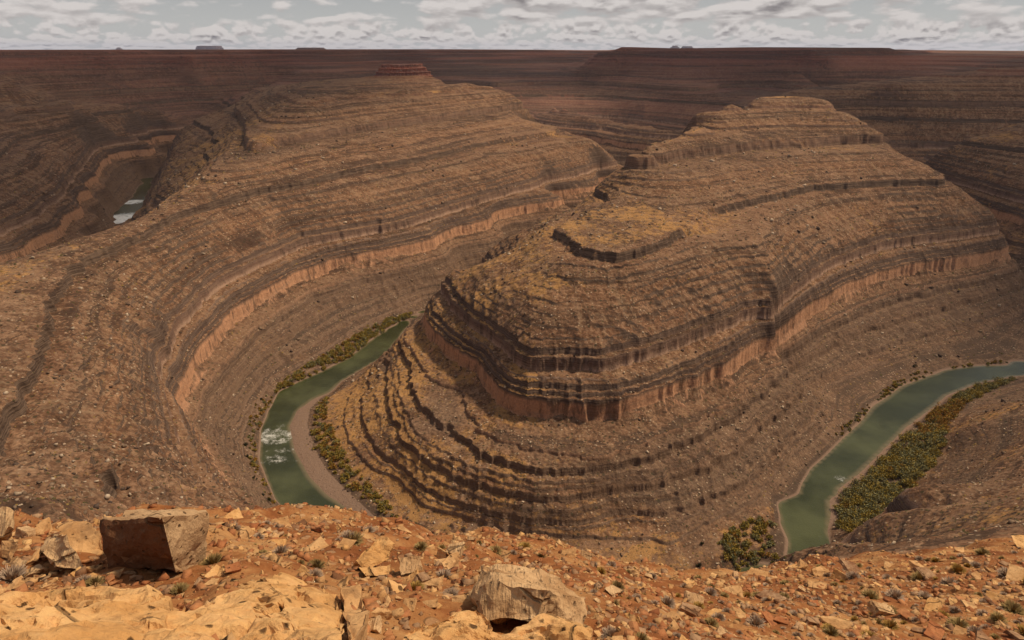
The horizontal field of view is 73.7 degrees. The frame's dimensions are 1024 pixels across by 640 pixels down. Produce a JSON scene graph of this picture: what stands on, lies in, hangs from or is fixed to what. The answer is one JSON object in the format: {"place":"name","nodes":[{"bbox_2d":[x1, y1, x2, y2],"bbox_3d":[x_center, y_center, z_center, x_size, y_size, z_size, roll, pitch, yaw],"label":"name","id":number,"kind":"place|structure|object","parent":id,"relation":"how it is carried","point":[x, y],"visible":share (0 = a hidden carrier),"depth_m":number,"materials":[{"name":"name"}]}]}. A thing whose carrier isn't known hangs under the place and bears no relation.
{"place":"outdoors","nodes":[
{"label":"outdoors","id":0,"kind":"place"},
{"bbox_2d":[0,47,1023,639],"bbox_3d":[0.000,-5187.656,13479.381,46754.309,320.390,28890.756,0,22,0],"label":"canyon terrain","id":1,"kind":"structure","parent":0,"point":[94,133],"depth_m":652.65,"materials":[{"name":"stone"}]},
{"bbox_2d":[0,506,14,544],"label":"boulder","id":2,"kind":"object","parent":1,"relation":"on","point":[7,523],"visible":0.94,"depth_m":7.77,"materials":[{"name":"grey stone"}]},
{"bbox_2d":[0,539,17,559],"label":"rock","id":3,"kind":"object","parent":1,"relation":"on","point":[8,549],"visible":1,"depth_m":7.52,"materials":[{"name":"beige stone"}]},
{"bbox_2d":[0,563,27,583],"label":"shrub","id":4,"kind":"object","parent":1,"relation":"on","point":[9,574],"visible":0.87,"depth_m":7.18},
{"bbox_2d":[2,556,26,568],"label":"rock","id":5,"kind":"object","parent":1,"relation":"on","point":[16,560],"visible":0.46,"depth_m":7.38,"materials":[{"name":"brown stone"}]},
{"bbox_2d":[5,575,24,589],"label":"stone","id":6,"kind":"object","parent":1,"relation":"on","point":[17,582],"visible":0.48,"depth_m":6.50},
{"bbox_2d":[14,526,35,538],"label":"stone","id":7,"kind":"object","parent":1,"relation":"on","point":[27,531],"visible":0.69,"depth_m":10.83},
{"bbox_2d":[26,548,41,565],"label":"stone","id":8,"kind":"object","parent":1,"relation":"on","point":[35,556],"visible":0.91,"depth_m":7.49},
{"bbox_2d":[23,564,47,579],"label":"stone","id":9,"kind":"object","parent":1,"relation":"on","point":[38,569],"visible":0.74,"depth_m":7.25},
{"bbox_2d":[35,517,52,535],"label":"stone","id":10,"kind":"object","parent":1,"relation":"on","point":[42,526],"visible":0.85,"depth_m":11.08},
{"bbox_2d":[40,534,83,568],"bbox_3d":[-4.920,2.559,7.420,0.279,0.673,1.139,-20,29,-40],"label":"rock","id":11,"kind":"object","parent":1,"relation":"on","point":[57,550],"visible":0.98,"depth_m":7.22,"materials":[{"name":"grey stone"}]},
{"bbox_2d":[57,521,104,554],"bbox_3d":[-5.196,2.670,8.248,0.384,0.822,1.456,-16,27,-35],"label":"boulder","id":12,"kind":"object","parent":1,"relation":"on","point":[83,536],"visible":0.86,"depth_m":7.82,"materials":[{"name":"beige stone"}]},
{"bbox_2d":[0,585,173,639],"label":"rock slab","id":13,"kind":"object","parent":1,"relation":"on","point":[95,613],"visible":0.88,"depth_m":4.50,"materials":[{"name":"beige stone"}]},
{"bbox_2d":[86,564,103,572],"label":"stone","id":14,"kind":"object","parent":1,"relation":"on","point":[93,569],"visible":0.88,"depth_m":6.97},
{"bbox_2d":[85,575,104,586],"bbox_3d":[-4.006,2.519,6.517,0.228,0.110,0.236,-13,36,-15],"label":"shrub","id":15,"kind":"object","parent":1,"relation":"on","point":[89,582],"visible":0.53,"depth_m":6.54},
{"bbox_2d":[106,568,123,577],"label":"stone","id":16,"kind":"object","parent":1,"relation":"on","point":[117,573],"visible":0.79,"depth_m":6.71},
{"bbox_2d":[99,509,208,571],"bbox_3d":[-3.932,2.345,7.364,1.850,1.543,0.890,17,28,37],"label":"boulder","id":17,"kind":"object","parent":1,"relation":"on","point":[173,540],"visible":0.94,"depth_m":6.83,"materials":[{"name":"stone"}]},
{"bbox_2d":[170,581,189,594],"bbox_3d":[-3.106,2.513,6.377,0.202,0.089,0.213,-13,25,-30],"label":"shrub","id":18,"kind":"object","parent":1,"relation":"on","point":[180,587],"visible":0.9,"depth_m":6.39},
{"bbox_2d":[196,46,223,48],"bbox_3d":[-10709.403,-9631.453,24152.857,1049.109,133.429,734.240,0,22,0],"label":"butte","id":19,"kind":"object","parent":1,"relation":"on","point":[208,47],"visible":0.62,"depth_m":23896.86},
{"bbox_2d":[199,553,221,564],"bbox_3d":[-3.131,2.506,7.151,0.295,0.118,0.285,-2,10,14],"label":"shrub","id":20,"kind":"object","parent":1,"relation":"on","point":[212,558],"visible":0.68,"depth_m":7.15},
{"bbox_2d":[204,564,219,577],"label":"stone","id":21,"kind":"object","parent":1,"relation":"on","point":[214,570],"visible":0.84,"depth_m":6.70,"materials":[{"name":"beige stone"}]},
{"bbox_2d":[224,561,240,572],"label":"stone","id":22,"kind":"object","parent":1,"relation":"on","point":[235,567],"visible":1,"depth_m":6.65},
{"bbox_2d":[222,508,242,518],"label":"stone","id":23,"kind":"object","parent":1,"relation":"on","point":[235,514],"visible":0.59,"depth_m":12.86,"materials":[{"name":"beige stone"}]},
{"bbox_2d":[142,572,344,639],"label":"rock slab","id":24,"kind":"object","parent":1,"relation":"on","point":[280,605],"visible":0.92,"depth_m":4.37,"materials":[{"name":"beige stone"}]},
{"bbox_2d":[238,525,254,538],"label":"stone","id":25,"kind":"object","parent":1,"relation":"on","point":[246,532],"visible":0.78,"depth_m":9.92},
{"bbox_2d":[246,395,275,503],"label":"bank bushes","id":26,"kind":"object","parent":1,"relation":"on","point":[259,424],"visible":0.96,"depth_m":562.04,"materials":[{"name":"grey plant"}]},
{"bbox_2d":[270,539,285,546],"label":"stone","id":27,"kind":"object","parent":1,"relation":"on","point":[280,542],"visible":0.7,"depth_m":10.12,"materials":[{"name":"beige stone"}]},
{"bbox_2d":[272,545,288,553],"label":"shrub","id":28,"kind":"object","parent":1,"relation":"on","point":[282,549],"visible":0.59,"depth_m":8.81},
{"bbox_2d":[271,516,291,526],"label":"stone","id":29,"kind":"object","parent":1,"relation":"on","point":[283,520],"visible":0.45,"depth_m":13.11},
{"bbox_2d":[307,567,323,576],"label":"shrub","id":30,"kind":"object","parent":1,"relation":"on","point":[315,572],"visible":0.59,"depth_m":7.13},
{"bbox_2d":[306,558,325,568],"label":"shrub","id":31,"kind":"object","parent":1,"relation":"on","point":[315,562],"visible":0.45,"depth_m":8.14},
{"bbox_2d":[309,523,324,532],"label":"stone","id":32,"kind":"object","parent":1,"relation":"on","point":[318,528],"visible":0.97,"depth_m":11.33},
{"bbox_2d":[307,536,328,550],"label":"stone","id":33,"kind":"object","parent":1,"relation":"on","point":[319,543],"visible":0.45,"depth_m":9.41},
{"bbox_2d":[273,311,411,392],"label":"bank bushes","id":34,"kind":"object","parent":1,"relation":"on","point":[298,374],"visible":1,"depth_m":720.33,"materials":[{"name":"green plant"}]},
{"bbox_2d":[337,576,348,587],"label":"stone","id":35,"kind":"object","parent":1,"relation":"on","point":[343,582],"visible":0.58,"depth_m":6.45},
{"bbox_2d":[336,538,356,550],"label":"stone","id":36,"kind":"object","parent":1,"relation":"on","point":[349,542],"visible":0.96,"depth_m":9.25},
{"bbox_2d":[310,396,398,517],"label":"bar bushes","id":37,"kind":"object","parent":1,"relation":"on","point":[339,455],"visible":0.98,"depth_m":530.22,"materials":[{"name":"green plant"}]},
{"bbox_2d":[340,584,369,639],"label":"rock slab","id":38,"kind":"object","parent":1,"relation":"on","point":[357,622],"visible":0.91,"depth_m":4.56,"materials":[{"name":"beige stone"}]},
{"bbox_2d":[347,530,364,545],"bbox_3d":[-2.551,3.460,10.828,0.441,0.200,0.453,-10,15,0],"label":"shrub","id":39,"kind":"object","parent":1,"relation":"on","point":[357,537],"visible":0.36,"depth_m":10.84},
{"bbox_2d":[351,536,394,567],"bbox_3d":[-1.616,2.789,8.096,0.472,0.509,0.825,0,22,0],"label":"rock","id":40,"kind":"object","parent":1,"relation":"on","point":[378,551],"visible":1,"depth_m":7.83,"materials":[{"name":"beige stone"}]},
{"bbox_2d":[359,565,389,576],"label":"rock","id":41,"kind":"object","parent":1,"relation":"on","point":[374,571],"visible":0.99,"depth_m":7.36,"materials":[{"name":"beige stone"}]},
{"bbox_2d":[368,615,381,633],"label":"stone","id":42,"kind":"object","parent":1,"relation":"on","point":[375,624],"visible":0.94,"depth_m":4.49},
{"bbox_2d":[371,607,391,619],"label":"stone","id":43,"kind":"object","parent":1,"relation":"on","point":[384,613],"visible":0.91,"depth_m":4.83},
{"bbox_2d":[387,579,403,592],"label":"stone","id":44,"kind":"object","parent":1,"relation":"on","point":[395,586],"visible":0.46,"depth_m":5.97,"materials":[{"name":"beige stone"}]},
{"bbox_2d":[374,64,432,76],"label":"butte","id":45,"kind":"object","parent":1,"relation":"on","point":[402,70],"visible":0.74,"depth_m":1748.78,"materials":[{"name":"stone"}]},
{"bbox_2d":[403,597,416,610],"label":"stone","id":46,"kind":"object","parent":1,"relation":"on","point":[410,603],"visible":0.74,"depth_m":5.22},
{"bbox_2d":[398,555,422,574],"bbox_3d":[-1.118,2.699,7.480,0.257,0.367,0.550,-4,22,-11],"label":"rock","id":47,"kind":"object","parent":1,"relation":"on","point":[410,564],"visible":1,"depth_m":7.30,"materials":[{"name":"grey stone"}]},
{"bbox_2d":[405,580,425,590],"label":"grass tuft","id":48,"kind":"object","parent":1,"relation":"on","point":[416,583],"visible":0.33,"depth_m":6.06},
{"bbox_2d":[413,541,428,551],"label":"shrub","id":49,"kind":"object","parent":1,"relation":"on","point":[421,546],"visible":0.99,"depth_m":11.54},
{"bbox_2d":[416,571,430,582],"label":"stone","id":50,"kind":"object","parent":1,"relation":"on","point":[424,576],"visible":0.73,"depth_m":6.70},
{"bbox_2d":[422,599,437,607],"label":"stone","id":51,"kind":"object","parent":1,"relation":"on","point":[433,603],"visible":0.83,"depth_m":5.30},
{"bbox_2d":[421,575,443,589],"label":"stone","id":52,"kind":"object","parent":1,"relation":"on","point":[437,583],"visible":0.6,"depth_m":6.46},
{"bbox_2d":[436,547,448,558],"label":"stone","id":53,"kind":"object","parent":1,"relation":"on","point":[441,553],"visible":0.54,"depth_m":11.42,"materials":[{"name":"beige stone"}]},
{"bbox_2d":[435,568,453,577],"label":"shrub","id":54,"kind":"object","parent":1,"relation":"on","point":[446,573],"visible":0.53,"depth_m":7.02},
{"bbox_2d":[403,610,491,639],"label":"rock slab","id":55,"kind":"object","parent":1,"relation":"on","point":[467,625],"visible":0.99,"depth_m":4.14,"materials":[{"name":"beige stone"}]},
{"bbox_2d":[438,552,458,569],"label":"stone","id":56,"kind":"object","parent":1,"relation":"on","point":[451,560],"visible":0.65,"depth_m":8.50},
{"bbox_2d":[440,587,458,595],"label":"shrub","id":57,"kind":"object","parent":1,"relation":"on","point":[449,590],"visible":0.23,"depth_m":5.97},
{"bbox_2d":[446,542,464,557],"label":"stone","id":58,"kind":"object","parent":1,"relation":"on","point":[455,547],"visible":0.83,"depth_m":11.71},
{"bbox_2d":[452,594,470,602],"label":"stone","id":59,"kind":"object","parent":1,"relation":"on","point":[464,598],"visible":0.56,"depth_m":5.54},
{"bbox_2d":[0,502,1023,639],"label":"gravel","id":60,"kind":"structure","parent":1,"relation":"on","point":[370,604],"depth_m":11.89,"materials":[{"name":"orange stone"}]},
{"bbox_2d":[0,89,1023,566],"bbox_3d":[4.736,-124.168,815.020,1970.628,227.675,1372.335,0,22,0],"label":"rubble","id":61,"kind":"object","parent":1,"relation":"on","point":[56,375],"visible":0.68,"depth_m":534.84,"materials":[{"name":"stone"}]},
{"bbox_2d":[0,89,1023,564],"bbox_3d":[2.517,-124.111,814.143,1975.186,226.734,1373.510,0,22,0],"label":"scrub","id":62,"kind":"object","parent":1,"relation":"on","point":[518,331],"visible":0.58,"depth_m":553.02,"materials":[{"name":"plant"}]},
{"bbox_2d":[469,564,586,623],"bbox_3d":[0.141,2.394,5.597,0.966,1.435,1.320,0,22,0],"label":"boulder","id":63,"kind":"object","parent":1,"relation":"on","point":[500,593],"visible":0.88,"depth_m":5.13,"materials":[{"name":"grey stone"}]},
{"bbox_2d":[487,613,592,639],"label":"rock slab","id":64,"kind":"object","parent":1,"relation":"on","point":[546,626],"visible":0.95,"depth_m":4.40,"materials":[{"name":"beige stone"}]},
{"bbox_2d":[561,548,576,556],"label":"stone","id":65,"kind":"object","parent":1,"relation":"on","point":[571,552],"visible":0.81,"depth_m":15.86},
{"bbox_2d":[581,550,594,559],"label":"stone","id":66,"kind":"object","parent":1,"relation":"on","point":[587,555],"visible":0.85,"depth_m":18.59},
{"bbox_2d":[599,625,617,638],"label":"shrub","id":67,"kind":"object","parent":1,"relation":"on","point":[608,632],"visible":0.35,"depth_m":4.98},
{"bbox_2d":[604,585,623,596],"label":"stone","id":68,"kind":"object","parent":1,"relation":"on","point":[613,591],"visible":1,"depth_m":9.60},
{"bbox_2d":[661,595,675,608],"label":"shrub","id":69,"kind":"object","parent":1,"relation":"on","point":[668,601],"visible":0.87,"depth_m":11.84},
{"bbox_2d":[662,611,680,620],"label":"stone","id":70,"kind":"object","parent":1,"relation":"on","point":[674,615],"visible":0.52,"depth_m":8.80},
{"bbox_2d":[678,602,701,616],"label":"stone","id":71,"kind":"object","parent":1,"relation":"on","point":[688,609],"visible":0.71,"depth_m":11.76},
{"bbox_2d":[684,590,703,603],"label":"stone","id":72,"kind":"object","parent":1,"relation":"on","point":[691,597],"visible":0.82,"depth_m":13.74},
{"bbox_2d":[704,616,719,626],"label":"shrub","id":73,"kind":"object","parent":1,"relation":"on","point":[711,622],"visible":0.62,"depth_m":9.79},
{"bbox_2d":[722,584,743,594],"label":"stone","id":74,"kind":"object","parent":1,"relation":"on","point":[735,589],"visible":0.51,"depth_m":18.52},
{"bbox_2d":[730,606,745,617],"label":"stone","id":75,"kind":"object","parent":1,"relation":"on","point":[739,613],"visible":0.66,"depth_m":12.55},
{"bbox_2d":[716,515,778,571],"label":"bar bushes","id":76,"kind":"object","parent":1,"relation":"on","point":[729,544],"visible":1,"depth_m":437.37,"materials":[{"name":"green plant"}]},
{"bbox_2d":[745,614,765,628],"bbox_3d":[4.312,5.334,12.077,0.396,0.170,0.390,-8,18,1],"label":"shrub","id":77,"kind":"object","parent":1,"relation":"on","point":[755,620],"visible":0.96,"depth_m":12.09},
{"bbox_2d":[746,567,768,576],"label":"stone","id":78,"kind":"object","parent":1,"relation":"on","point":[752,570],"visible":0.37,"depth_m":26.00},
{"bbox_2d":[754,589,785,600],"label":"stone","id":79,"kind":"object","parent":1,"relation":"on","point":[764,593],"visible":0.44,"depth_m":18.16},
{"bbox_2d":[762,611,777,625],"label":"stone","id":80,"kind":"object","parent":1,"relation":"on","point":[769,618],"visible":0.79,"depth_m":13.57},
{"bbox_2d":[774,616,789,624],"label":"stone","id":81,"kind":"object","parent":1,"relation":"on","point":[782,620],"visible":1,"depth_m":13.53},
{"bbox_2d":[806,616,819,623],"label":"stone","id":82,"kind":"object","parent":1,"relation":"on","point":[812,620],"visible":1,"depth_m":14.26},
{"bbox_2d":[807,578,826,588],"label":"stone","id":83,"kind":"object","parent":1,"relation":"on","point":[812,584],"visible":0.96,"depth_m":20.45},
{"bbox_2d":[810,566,829,575],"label":"stone","id":84,"kind":"object","parent":1,"relation":"on","point":[819,570],"visible":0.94,"depth_m":27.04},
{"bbox_2d":[822,625,838,635],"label":"shrub","id":85,"kind":"object","parent":1,"relation":"on","point":[831,630],"visible":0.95,"depth_m":12.27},
{"bbox_2d":[819,616,852,628],"bbox_3d":[6.766,6.319,14.227,0.408,0.168,0.560,-23,29,-25],"label":"stone","id":86,"kind":"object","parent":1,"relation":"on","point":[835,622],"visible":0.73,"depth_m":14.18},
{"bbox_2d":[830,568,848,579],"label":"stone","id":87,"kind":"object","parent":1,"relation":"on","point":[837,574],"visible":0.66,"depth_m":26.52,"materials":[{"name":"brown stone"}]},
{"bbox_2d":[837,560,859,572],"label":"stone","id":88,"kind":"object","parent":1,"relation":"on","point":[849,566],"visible":0.66,"depth_m":31.33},
{"bbox_2d":[845,571,859,579],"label":"shrub","id":89,"kind":"object","parent":1,"relation":"on","point":[851,575],"visible":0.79,"depth_m":26.09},
{"bbox_2d":[861,589,880,598],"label":"shrub","id":90,"kind":"object","parent":1,"relation":"on","point":[870,593],"visible":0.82,"depth_m":18.89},
{"bbox_2d":[867,600,894,614],"bbox_3d":[8.893,6.986,16.424,0.576,0.240,0.338,16,17,-4],"label":"stone","id":91,"kind":"object","parent":1,"relation":"on","point":[875,608],"visible":1,"depth_m":16.38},
{"bbox_2d":[881,619,899,629],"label":"grass tuft","id":92,"kind":"object","parent":1,"relation":"on","point":[889,623],"visible":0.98,"depth_m":14.23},
{"bbox_2d":[885,588,905,600],"bbox_3d":[10.753,7.693,19.154,0.586,0.271,0.577,-14,17,-18],"label":"shrub","id":93,"kind":"object","parent":1,"relation":"on","point":[896,594],"visible":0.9,"depth_m":19.14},
{"bbox_2d":[896,608,916,620],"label":"stone","id":94,"kind":"object","parent":1,"relation":"on","point":[905,613],"visible":1,"depth_m":15.95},
{"bbox_2d":[908,560,923,572],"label":"stone","id":95,"kind":"object","parent":1,"relation":"on","point":[915,563],"visible":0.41,"depth_m":28.74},
{"bbox_2d":[909,571,923,579],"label":"shrub","id":96,"kind":"object","parent":1,"relation":"on","point":[916,576],"visible":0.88,"depth_m":26.57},
{"bbox_2d":[835,359,1007,434],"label":"bank bushes","id":97,"kind":"object","parent":1,"relation":"on","point":[887,392],"visible":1,"depth_m":644.52,"materials":[{"name":"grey plant"}]},
{"bbox_2d":[832,376,1015,532],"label":"willow thicket","id":98,"kind":"object","parent":1,"relation":"on","point":[910,472],"visible":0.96,"depth_m":518.39,"materials":[{"name":"green plant"}]},
{"bbox_2d":[912,567,935,578],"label":"stone","id":99,"kind":"object","parent":1,"relation":"on","point":[928,573],"visible":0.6,"depth_m":26.68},
{"bbox_2d":[916,590,932,598],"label":"shrub","id":100,"kind":"object","parent":1,"relation":"on","point":[924,595],"visible":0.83,"depth_m":20.26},
{"bbox_2d":[923,597,942,610],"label":"stone","id":101,"kind":"object","parent":1,"relation":"on","point":[931,604],"visible":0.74,"depth_m":18.26,"materials":[{"name":"beige stone"}]},
{"bbox_2d":[923,620,945,639],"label":"stone","id":102,"kind":"object","parent":1,"relation":"on","point":[934,631],"visible":0.93,"depth_m":13.90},
{"bbox_2d":[939,576,959,583],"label":"shrub","id":103,"kind":"object","parent":1,"relation":"on","point":[947,581],"visible":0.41,"depth_m":24.87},
{"bbox_2d":[945,615,969,627],"bbox_3d":[9.760,6.625,14.858,0.540,0.215,0.557,-11,31,-29],"label":"shrub","id":104,"kind":"object","parent":1,"relation":"on","point":[958,621],"visible":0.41,"depth_m":14.91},
{"bbox_2d":[950,563,966,573],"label":"grass tuft","id":105,"kind":"object","parent":1,"relation":"on","point":[958,567],"visible":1,"depth_m":28.57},
{"bbox_2d":[953,624,966,634],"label":"stone","id":106,"kind":"object","parent":1,"relation":"on","point":[958,629],"visible":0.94,"depth_m":14.18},
{"bbox_2d":[960,599,977,608],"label":"stone","id":107,"kind":"object","parent":1,"relation":"on","point":[967,604],"visible":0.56,"depth_m":18.59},
{"bbox_2d":[975,630,990,639],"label":"stone","id":108,"kind":"object","parent":1,"relation":"on","point":[980,634],"visible":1,"depth_m":12.46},
{"bbox_2d":[974,547,991,554],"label":"shrub","id":109,"kind":"object","parent":1,"relation":"on","point":[980,551],"visible":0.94,"depth_m":36.73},
{"bbox_2d":[986,590,1007,599],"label":"stone","id":110,"kind":"object","parent":1,"relation":"on","point":[992,595],"visible":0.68,"depth_m":21.11,"materials":[{"name":"beige stone"}]},
{"bbox_2d":[988,611,1008,623],"bbox_3d":[11.643,7.105,16.300,0.469,0.217,0.454,-8,29,-26],"label":"shrub","id":111,"kind":"object","parent":1,"relation":"on","point":[995,616],"visible":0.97,"depth_m":16.32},
{"bbox_2d":[996,566,1007,577],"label":"shrub","id":112,"kind":"object","parent":1,"relation":"on","point":[1002,572],"visible":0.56,"depth_m":26.78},
{"bbox_2d":[999,599,1023,615],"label":"shrub","id":113,"kind":"object","parent":1,"relation":"on","point":[1012,607],"visible":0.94,"depth_m":18.41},
{"bbox_2d":[1003,630,1023,639],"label":"stone","id":114,"kind":"object","parent":1,"relation":"on","point":[1013,634],"visible":1,"depth_m":14.23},
{"bbox_2d":[1006,564,1023,580],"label":"stone","id":115,"kind":"object","parent":1,"relation":"on","point":[1015,572],"visible":0.77,"depth_m":25.96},
{"bbox_2d":[1011,535,1023,548],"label":"stone","id":116,"kind":"object","parent":1,"relation":"on","point":[1018,540],"visible":0.95,"depth_m":41.07,"materials":[{"name":"beige stone"}]},
{"bbox_2d":[0,0,1023,50],"label":"sky","id":117,"kind":"structure","parent":0,"point":[979,25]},
{"bbox_2d":[113,177,1023,571],"bbox_3d":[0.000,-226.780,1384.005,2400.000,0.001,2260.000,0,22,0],"label":"river","id":118,"kind":"structure","parent":0,"point":[855,451],"depth_m":571.50,"materials":[{"name":"green liquid"}]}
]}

